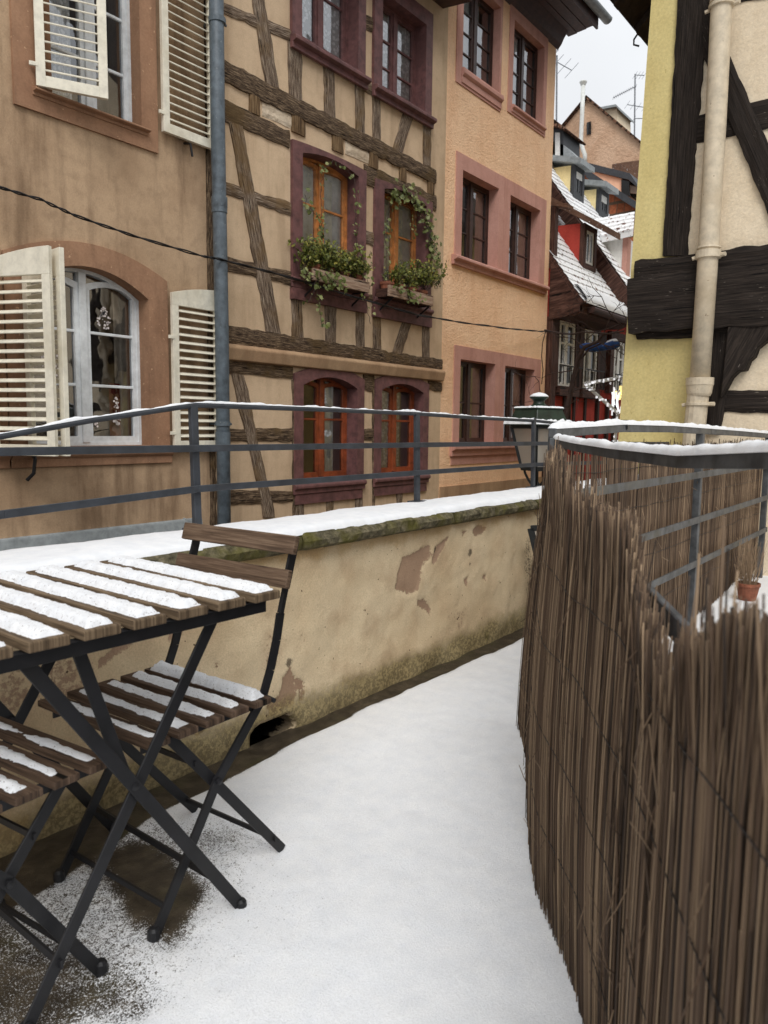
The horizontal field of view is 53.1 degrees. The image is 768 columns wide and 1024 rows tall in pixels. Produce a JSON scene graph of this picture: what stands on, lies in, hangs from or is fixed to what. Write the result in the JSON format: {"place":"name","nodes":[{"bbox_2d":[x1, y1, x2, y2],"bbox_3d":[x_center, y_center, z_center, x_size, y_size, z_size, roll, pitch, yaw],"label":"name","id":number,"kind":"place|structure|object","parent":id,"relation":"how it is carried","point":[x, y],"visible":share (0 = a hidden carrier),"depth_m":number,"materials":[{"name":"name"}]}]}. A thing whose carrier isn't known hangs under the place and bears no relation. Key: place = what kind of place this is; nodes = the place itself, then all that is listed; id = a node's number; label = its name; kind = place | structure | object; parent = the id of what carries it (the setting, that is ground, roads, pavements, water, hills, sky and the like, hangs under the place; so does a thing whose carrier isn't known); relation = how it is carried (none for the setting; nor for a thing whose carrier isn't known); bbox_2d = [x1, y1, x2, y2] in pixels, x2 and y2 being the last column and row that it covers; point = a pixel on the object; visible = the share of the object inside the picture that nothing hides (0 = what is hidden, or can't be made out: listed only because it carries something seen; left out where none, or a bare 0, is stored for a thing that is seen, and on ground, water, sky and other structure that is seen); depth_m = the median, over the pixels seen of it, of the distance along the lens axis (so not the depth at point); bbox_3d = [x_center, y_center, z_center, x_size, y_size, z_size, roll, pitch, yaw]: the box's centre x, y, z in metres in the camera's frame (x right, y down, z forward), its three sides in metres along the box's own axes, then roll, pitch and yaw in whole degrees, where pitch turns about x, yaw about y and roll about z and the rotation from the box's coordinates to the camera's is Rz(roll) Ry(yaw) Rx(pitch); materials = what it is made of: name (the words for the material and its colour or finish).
{"place":"outdoors","nodes":[
{"label":"outdoors","id":0,"kind":"place"},
{"bbox_2d":[0,574,767,1023],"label":"terrace ground","id":1,"kind":"structure","parent":0,"point":[392,882],"depth_m":1.83,"materials":[{"name":"white snow"}]},
{"bbox_2d":[0,716,107,977],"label":"folding chair","id":2,"kind":"object","parent":1,"relation":"on","point":[53,779],"visible":0.97,"depth_m":1.46,"materials":[{"name":"brown wood"}]},
{"bbox_2d":[0,555,279,1023],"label":"bistro table","id":3,"kind":"object","parent":1,"relation":"on","point":[88,606],"visible":1,"depth_m":1.54,"materials":[{"name":"brown wood"}]},
{"bbox_2d":[38,522,299,942],"bbox_3d":[-0.507,0.477,1.890,0.430,0.838,0.482,5,8,36],"label":"folding chair","id":4,"kind":"object","parent":1,"relation":"on","point":[140,698],"visible":0.8,"depth_m":1.87,"materials":[{"name":"brown wood"}]},
{"bbox_2d":[537,438,763,635],"bbox_3d":[1.692,0.111,4.255,0.050,1.045,3.766,5,8,37],"label":"reed screen","id":5,"kind":"object","parent":1,"relation":"on","point":[660,506],"visible":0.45,"depth_m":4.15,"materials":[{"name":"brown plant"}]},
{"bbox_2d":[547,418,767,641],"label":"metal fence","id":6,"kind":"object","parent":1,"relation":"on","point":[718,459],"visible":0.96,"depth_m":3.01,"materials":[{"name":"grey metal"}]},
{"bbox_2d":[516,436,767,1023],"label":"reed screen","id":7,"kind":"object","parent":6,"relation":"attached to","point":[646,781],"visible":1,"depth_m":0.99,"materials":[{"name":"brown plant"}]},
{"bbox_2d":[731,537,767,601],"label":"flower pot","id":8,"kind":"object","parent":1,"relation":"on","point":[747,587],"visible":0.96,"depth_m":4.98,"materials":[{"name":"ceramic"}]},
{"bbox_2d":[506,280,626,450],"bbox_3d":[2.166,-1.578,8.910,1.869,2.135,1.073,3,7,20],"label":"bare vine","id":9,"kind":"object","parent":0,"point":[571,390],"visible":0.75,"depth_m":8.79,"materials":[{"name":"brown plant"}]},
{"bbox_2d":[583,376,622,441],"bbox_3d":[2.904,-1.274,9.332,0.993,0.948,0.255,5,8,37],"label":"light star","id":10,"kind":"object","parent":9,"relation":"hanging from","point":[607,404],"visible":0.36,"depth_m":9.40,"materials":[{"name":"white plastic"}]},
{"bbox_2d":[554,0,647,140],"label":"sky","id":11,"kind":"structure","parent":0,"point":[606,57],"materials":[{"name":"white"}]},
{"bbox_2d":[562,80,640,178],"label":"roughcast gable house","id":12,"kind":"structure","parent":0,"point":[606,136],"depth_m":30.80,"materials":[{"name":"beige paint"}]},
{"bbox_2d":[587,121,590,134],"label":"window","id":13,"kind":"structure","parent":12,"relation":"in","point":[588,123],"depth_m":31.09,"materials":[{"name":"black glass"}]},
{"bbox_2d":[613,71,645,135],"bbox_3d":[9.899,-16.419,31.102,1.370,2.665,0.363,5,8,37],"label":"tv antenna","id":14,"kind":"object","parent":12,"relation":"attached to","point":[634,87],"visible":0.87,"depth_m":30.93,"materials":[{"name":"metal"}]},
{"bbox_2d":[585,163,637,240],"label":"brick gable house","id":15,"kind":"structure","parent":0,"point":[624,200],"depth_m":25.90,"materials":[{"name":"orange paint"}]},
{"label":"street","id":16,"kind":"structure","parent":0,"visible":0},
{"bbox_2d":[0,0,216,550],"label":"beige house","id":17,"kind":"structure","parent":16,"relation":"on","point":[105,117],"depth_m":6.03,"materials":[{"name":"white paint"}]},
{"bbox_2d":[0,250,11,468],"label":"window","id":18,"kind":"structure","parent":17,"relation":"in","point":[4,460],"depth_m":5.36,"materials":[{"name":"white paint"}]},
{"bbox_2d":[9,0,158,153],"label":"window","id":19,"kind":"structure","parent":17,"relation":"in","point":[138,124],"depth_m":5.79,"materials":[{"name":"white paint"}]},
{"bbox_2d":[1,241,173,467],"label":"window","id":20,"kind":"structure","parent":17,"relation":"in","point":[96,308],"depth_m":6.29,"materials":[{"name":"white paint"}]},
{"bbox_2d":[0,479,605,857],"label":"parapet wall","id":21,"kind":"structure","parent":16,"relation":"on","point":[380,597],"depth_m":2.96,"materials":[{"name":"paint"}]},
{"bbox_2d":[0,401,667,529],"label":"metal railing","id":22,"kind":"object","parent":21,"relation":"on","point":[196,488],"visible":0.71,"depth_m":2.73,"materials":[{"name":"grey metal"}]},
{"bbox_2d":[527,525,536,550],"bbox_3d":[1.018,0.232,3.983,0.560,0.395,0.058,3,7,21],"label":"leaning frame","id":23,"kind":"object","parent":21,"relation":"on","point":[532,530],"visible":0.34,"depth_m":4.06,"materials":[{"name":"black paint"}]},
{"bbox_2d":[203,0,471,524],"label":"timber framed house","id":24,"kind":"structure","parent":16,"relation":"on","point":[301,91],"depth_m":7.93,"materials":[{"name":"beige paint"}]},
{"bbox_2d":[0,186,547,331],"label":"overhead cable","id":25,"kind":"object","parent":24,"relation":"attached to","point":[135,236],"visible":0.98,"depth_m":6.50,"materials":[{"name":"black rubber"}]},
{"bbox_2d":[290,139,368,313],"bbox_3d":[-0.612,-2.895,7.960,0.255,1.515,1.183,5,8,37],"label":"window","id":26,"kind":"structure","parent":24,"relation":"in","point":[338,202],"depth_m":7.98,"materials":[{"name":"red paint"}]},
{"bbox_2d":[293,368,366,504],"bbox_3d":[-0.625,-0.824,8.197,0.246,1.415,1.150,5,8,37],"label":"window","id":27,"kind":"structure","parent":24,"relation":"in","point":[351,386],"depth_m":8.30,"materials":[{"name":"red paint"}]},
{"bbox_2d":[290,0,371,90],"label":"window","id":28,"kind":"structure","parent":24,"relation":"in","point":[314,24],"depth_m":7.92,"materials":[{"name":"red paint"}]},
{"bbox_2d":[287,160,375,328],"bbox_3d":[-0.450,-2.697,7.810,0.426,1.737,1.334,7,9,44],"label":"ivy plant","id":29,"kind":"object","parent":24,"relation":"attached to","point":[316,253],"visible":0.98,"depth_m":7.64,"materials":[{"name":"green plant"}]},
{"bbox_2d":[300,263,369,305],"bbox_3d":[-0.501,-2.307,7.870,0.211,0.320,0.879,5,8,37],"label":"window box","id":30,"kind":"object","parent":24,"relation":"attached to","point":[357,285],"visible":0.67,"depth_m":7.87,"materials":[{"name":"wood"}]},
{"bbox_2d":[373,376,430,495],"bbox_3d":[0.162,-0.933,9.229,0.236,1.413,1.129,5,8,37],"label":"window","id":31,"kind":"structure","parent":24,"relation":"in","point":[388,389],"depth_m":9.25,"materials":[{"name":"red paint"}]},
{"bbox_2d":[371,178,433,327],"bbox_3d":[0.172,-2.978,8.992,0.245,1.501,1.170,5,8,37],"label":"window","id":32,"kind":"structure","parent":24,"relation":"in","point":[402,244],"depth_m":9.00,"materials":[{"name":"red paint"}]},
{"bbox_2d":[371,0,436,129],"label":"window","id":33,"kind":"structure","parent":24,"relation":"in","point":[402,32],"depth_m":8.83,"materials":[{"name":"red paint"}]},
{"bbox_2d":[376,281,432,317],"bbox_3d":[0.238,-2.426,8.844,0.211,0.320,0.873,5,8,37],"label":"window box","id":34,"kind":"object","parent":24,"relation":"attached to","point":[388,291],"visible":0.81,"depth_m":8.67,"materials":[{"name":"wood"}]},
{"bbox_2d":[382,178,448,304],"bbox_3d":[0.453,-3.100,8.941,0.418,1.431,1.401,5,8,37],"label":"ivy plant","id":35,"kind":"object","parent":24,"relation":"attached to","point":[426,274],"visible":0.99,"depth_m":8.88,"materials":[{"name":"green plant"}]},
{"bbox_2d":[304,0,611,497],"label":"orange house","id":36,"kind":"structure","parent":16,"relation":"on","point":[501,62],"depth_m":10.72,"materials":[{"name":"brown paint"}]},
{"bbox_2d":[455,0,503,111],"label":"window","id":37,"kind":"structure","parent":36,"relation":"in","point":[467,24],"depth_m":10.05,"materials":[{"name":"brown paint"}]},
{"bbox_2d":[449,345,515,455],"bbox_3d":[1.612,-1.562,11.130,0.323,1.444,2.672,5,8,37],"label":"window","id":38,"kind":"structure","parent":36,"relation":"in","point":[470,391],"depth_m":10.83,"materials":[{"name":"brown paint"}]},
{"bbox_2d":[451,151,549,294],"bbox_3d":[1.626,-3.967,10.844,0.323,1.392,2.729,5,8,37],"label":"window","id":39,"kind":"structure","parent":36,"relation":"in","point":[473,180],"depth_m":10.54,"materials":[{"name":"brown paint"}]},
{"bbox_2d":[498,353,540,441],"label":"window","id":40,"kind":"structure","parent":36,"relation":"in","point":[509,387],"depth_m":11.66,"materials":[{"name":"brown paint"}]},
{"bbox_2d":[502,178,546,284],"bbox_3d":[1.980,-4.071,11.369,0.247,1.292,1.332,5,8,37],"label":"window","id":41,"kind":"structure","parent":36,"relation":"in","point":[519,202],"depth_m":11.61,"materials":[{"name":"brown paint"}]},
{"bbox_2d":[507,4,547,137],"bbox_3d":[2.020,-6.286,11.049,0.228,1.409,1.181,5,8,37],"label":"window","id":42,"kind":"structure","parent":36,"relation":"in","point":[522,33],"depth_m":11.08,"materials":[{"name":"brown paint"}]},
{"bbox_2d":[503,392,572,485],"bbox_3d":[1.086,1.310,5.751,0.356,4.360,0.357,-3,7,-31],"label":"street lantern","id":43,"kind":"object","parent":16,"relation":"on","point":[539,408],"visible":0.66,"depth_m":5.47,"materials":[{"name":"black paint"}]},
{"bbox_2d":[542,197,626,483],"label":"red house","id":44,"kind":"structure","parent":16,"relation":"on","point":[573,271],"depth_m":12.76,"materials":[{"name":"brown paint"}]},
{"bbox_2d":[556,319,584,386],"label":"window","id":45,"kind":"structure","parent":44,"relation":"in","point":[564,379],"depth_m":12.60,"materials":[{"name":"white paint"}]},
{"bbox_2d":[577,324,606,389],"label":"window","id":46,"kind":"structure","parent":44,"relation":"in","point":[590,373],"depth_m":13.49,"materials":[{"name":"white paint"}]},
{"bbox_2d":[579,339,619,351],"bbox_3d":[2.509,-1.939,8.975,0.484,0.144,0.110,5,8,37],"label":"rolled canvas","id":47,"kind":"object","parent":44,"relation":"attached to","point":[611,342],"visible":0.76,"depth_m":8.90,"materials":[{"name":"blue fabric"}]},
{"bbox_2d":[605,331,625,392],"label":"window","id":48,"kind":"structure","parent":44,"relation":"in","point":[619,367],"depth_m":14.34,"materials":[{"name":"white paint"}]},
{"bbox_2d":[551,119,634,478],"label":"yellow dormered house","id":49,"kind":"structure","parent":16,"relation":"on","point":[575,188],"depth_m":14.34,"materials":[{"name":"paint"}]},
{"bbox_2d":[556,49,577,120],"bbox_3d":[5.719,-13.718,24.474,0.730,2.364,0.562,5,8,37],"label":"tv antenna","id":50,"kind":"object","parent":49,"relation":"on","point":[557,63],"visible":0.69,"depth_m":24.57,"materials":[{"name":"metal"}]},
{"bbox_2d":[610,0,767,575],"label":"half timbered house","id":51,"kind":"structure","parent":16,"relation":"on","point":[696,347],"depth_m":5.88,"materials":[{"name":"yellow paint"}]}
]}

